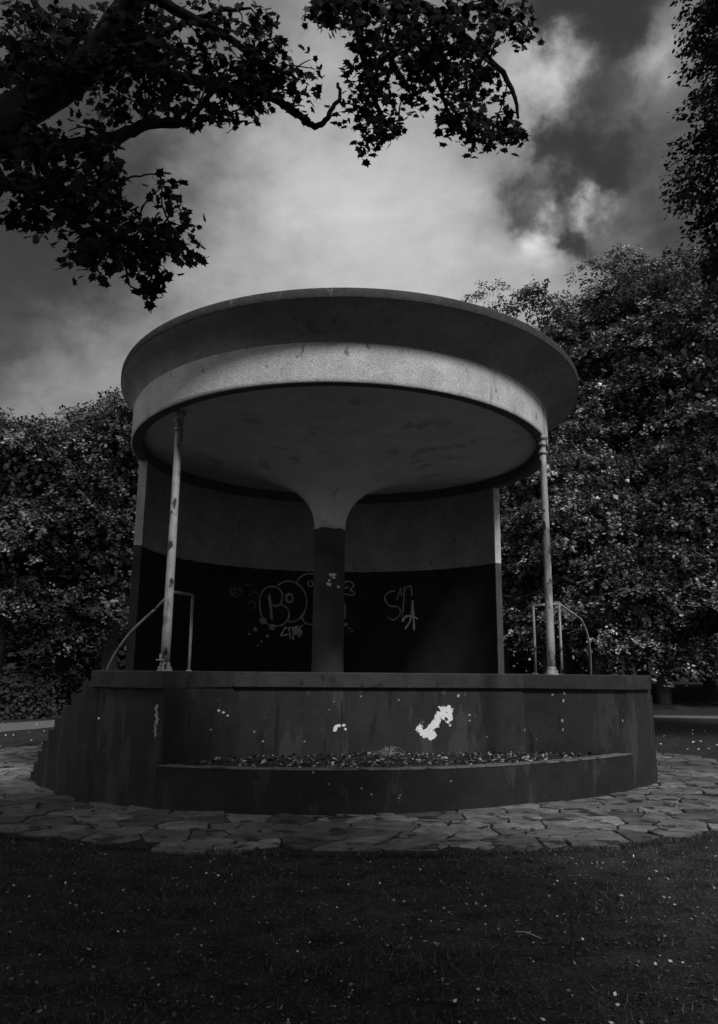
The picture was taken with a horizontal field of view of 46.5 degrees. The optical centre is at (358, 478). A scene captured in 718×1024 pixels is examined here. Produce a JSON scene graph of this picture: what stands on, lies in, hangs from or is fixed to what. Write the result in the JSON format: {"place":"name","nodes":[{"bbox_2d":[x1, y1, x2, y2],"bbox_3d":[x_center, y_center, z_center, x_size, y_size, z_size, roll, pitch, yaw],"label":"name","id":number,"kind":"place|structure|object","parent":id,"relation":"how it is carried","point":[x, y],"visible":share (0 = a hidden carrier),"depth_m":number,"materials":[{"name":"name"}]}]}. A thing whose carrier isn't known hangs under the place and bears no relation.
{"place":"outdoors","nodes":[
{"label":"outdoors","id":0,"kind":"place"},
{"bbox_2d":[0,676,717,1023],"bbox_3d":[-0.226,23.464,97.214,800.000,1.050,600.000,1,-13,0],"label":"ground","id":1,"kind":"structure","parent":0,"point":[692,699],"depth_m":5.23,"materials":[{"name":"grey plant"}]},
{"bbox_2d":[0,665,55,719],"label":"shrub","id":2,"kind":"object","parent":1,"relation":"on","point":[15,708],"visible":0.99,"depth_m":27.10,"materials":[{"name":"grey plant"}]},
{"bbox_2d":[0,410,65,644],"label":"broadleaf tree","id":3,"kind":"object","parent":1,"relation":"on","point":[13,565],"visible":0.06,"depth_m":30.31,"materials":[{"name":"grey plant"}]},
{"bbox_2d":[3,654,81,715],"bbox_3d":[-11.256,7.411,30.040,3.281,2.167,2.787,1,-13,0],"label":"shrub","id":4,"kind":"object","parent":1,"relation":"on","point":[54,691],"visible":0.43,"depth_m":29.85,"materials":[{"name":"black plant"}]},
{"bbox_2d":[0,400,134,705],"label":"broadleaf tree","id":5,"kind":"object","parent":1,"relation":"on","point":[53,424],"visible":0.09,"depth_m":31.28,"materials":[{"name":"grey plant"}]},
{"bbox_2d":[0,406,135,685],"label":"broadleaf tree","id":6,"kind":"object","parent":1,"relation":"on","point":[22,438],"visible":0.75,"depth_m":29.23,"materials":[{"name":"grey plant"}]},
{"bbox_2d":[0,386,138,669],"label":"broadleaf tree","id":7,"kind":"object","parent":1,"relation":"on","point":[116,473],"visible":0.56,"depth_m":29.85,"materials":[{"name":"grey plant"}]},
{"bbox_2d":[56,649,123,705],"bbox_3d":[-10.180,7.742,32.032,3.048,2.455,3.107,7,-14,-25],"label":"shrub","id":8,"kind":"object","parent":1,"relation":"on","point":[87,673],"visible":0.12,"depth_m":31.94,"materials":[{"name":"grey plant"}]},
{"bbox_2d":[76,454,134,652],"bbox_3d":[-7.638,3.407,34.769,9.108,12.641,9.894,1,-13,0],"label":"broadleaf tree","id":9,"kind":"object","parent":1,"relation":"on","point":[123,611],"depth_m":32.26,"materials":[{"name":"grey plant"}]},
{"bbox_2d":[0,0,544,314],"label":"overhanging tree","id":10,"kind":"object","parent":1,"relation":"on","point":[115,39],"visible":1,"depth_m":5.99,"materials":[{"name":"black plant"}]},
{"bbox_2d":[30,287,657,815],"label":"bandstand","id":11,"kind":"structure","parent":1,"relation":"on","point":[324,475],"depth_m":11.77,"materials":[{"name":"concrete"}]},
{"bbox_2d":[177,750,604,766],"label":"leaf litter","id":12,"kind":"object","parent":11,"relation":"on","point":[420,763],"visible":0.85,"depth_m":10.88,"materials":[{"name":"plant"}]},
{"bbox_2d":[0,783,717,1023],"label":"fallen leaves","id":13,"kind":"object","parent":1,"relation":"on","point":[351,984],"visible":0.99,"depth_m":5.09,"materials":[{"name":"grey plant"}]},
{"bbox_2d":[3,603,717,681],"bbox_3d":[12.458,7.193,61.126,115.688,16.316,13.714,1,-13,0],"label":"hedge","id":14,"kind":"object","parent":1,"relation":"on","point":[15,658],"visible":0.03,"depth_m":57.13,"materials":[{"name":"black plant"}]},
{"bbox_2d":[3,723,717,1023],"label":"petals","id":15,"kind":"object","parent":1,"relation":"on","point":[614,993],"visible":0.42,"depth_m":5.07,"materials":[{"name":"white plant"}]},
{"bbox_2d":[461,278,570,673],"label":"broadleaf tree","id":16,"kind":"object","parent":1,"relation":"on","point":[506,650],"visible":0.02,"depth_m":52.84,"materials":[{"name":"grey plant"}]},
{"bbox_2d":[515,931,541,938],"bbox_3d":[1.056,2.801,5.149,0.189,0.016,0.051,-12,-18,43],"label":"twig","id":17,"kind":"object","parent":1,"relation":"on","point":[529,933],"visible":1,"depth_m":5.15,"materials":[{"name":"wood"}]},
{"bbox_2d":[499,420,625,673],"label":"broadleaf tree","id":18,"kind":"object","parent":1,"relation":"on","point":[525,584],"visible":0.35,"depth_m":40.05,"materials":[{"name":"grey plant"}]},
{"bbox_2d":[499,274,647,673],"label":"broadleaf tree","id":19,"kind":"object","parent":1,"relation":"on","point":[549,326],"visible":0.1,"depth_m":47.98,"materials":[{"name":"grey plant"}]},
{"bbox_2d":[500,444,710,674],"bbox_3d":[11.402,4.351,39.325,9.638,12.538,8.390,-5,-14,21],"label":"broadleaf tree","id":20,"kind":"object","parent":1,"relation":"on","point":[611,477],"visible":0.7,"depth_m":38.42,"materials":[{"name":"grey plant"}]},
{"bbox_2d":[535,243,716,674],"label":"broadleaf tree","id":21,"kind":"object","parent":1,"relation":"on","point":[596,296],"visible":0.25,"depth_m":45.56,"materials":[{"name":"grey plant"}]},
{"bbox_2d":[558,463,717,704],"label":"broadleaf tree","id":22,"kind":"object","parent":1,"relation":"on","point":[664,649],"visible":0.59,"depth_m":37.50,"materials":[{"name":"grey plant"}]},
{"bbox_2d":[577,244,717,691],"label":"broadleaf tree","id":23,"kind":"object","parent":1,"relation":"on","point":[663,393],"visible":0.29,"depth_m":43.40,"materials":[{"name":"grey plant"}]},
{"bbox_2d":[617,441,717,685],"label":"broadleaf tree","id":24,"kind":"object","parent":1,"relation":"on","point":[703,483],"visible":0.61,"depth_m":37.28,"materials":[{"name":"grey plant"}]},
{"bbox_2d":[620,263,717,630],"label":"broadleaf tree","id":25,"kind":"object","parent":1,"relation":"on","point":[708,408],"visible":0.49,"depth_m":41.54,"materials":[{"name":"grey plant"}]},
{"bbox_2d":[658,0,717,391],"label":"broadleaf tree","id":26,"kind":"object","parent":1,"relation":"on","point":[707,12],"visible":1,"depth_m":23.49,"materials":[{"name":"black plant"}]},
{"bbox_2d":[0,744,717,856],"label":"paving","id":27,"kind":"structure","parent":0,"point":[16,801],"depth_m":8.95,"materials":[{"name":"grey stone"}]},
{"bbox_2d":[0,715,717,731],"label":"path","id":28,"kind":"structure","parent":0,"point":[4,727],"depth_m":24.20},
{"bbox_2d":[0,0,717,671],"label":"sky","id":29,"kind":"structure","parent":0,"point":[285,204],"materials":[{"name":"grey"}]},
{"bbox_2d":[373,745,403,755],"bbox_3d":[0.402,3.653,11.210,0.518,0.159,0.311,1,-13,0],"label":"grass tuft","id":30,"kind":"object","parent":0,"point":[386,749],"visible":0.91,"depth_m":11.20,"materials":[{"name":"grey plant"}]}
]}

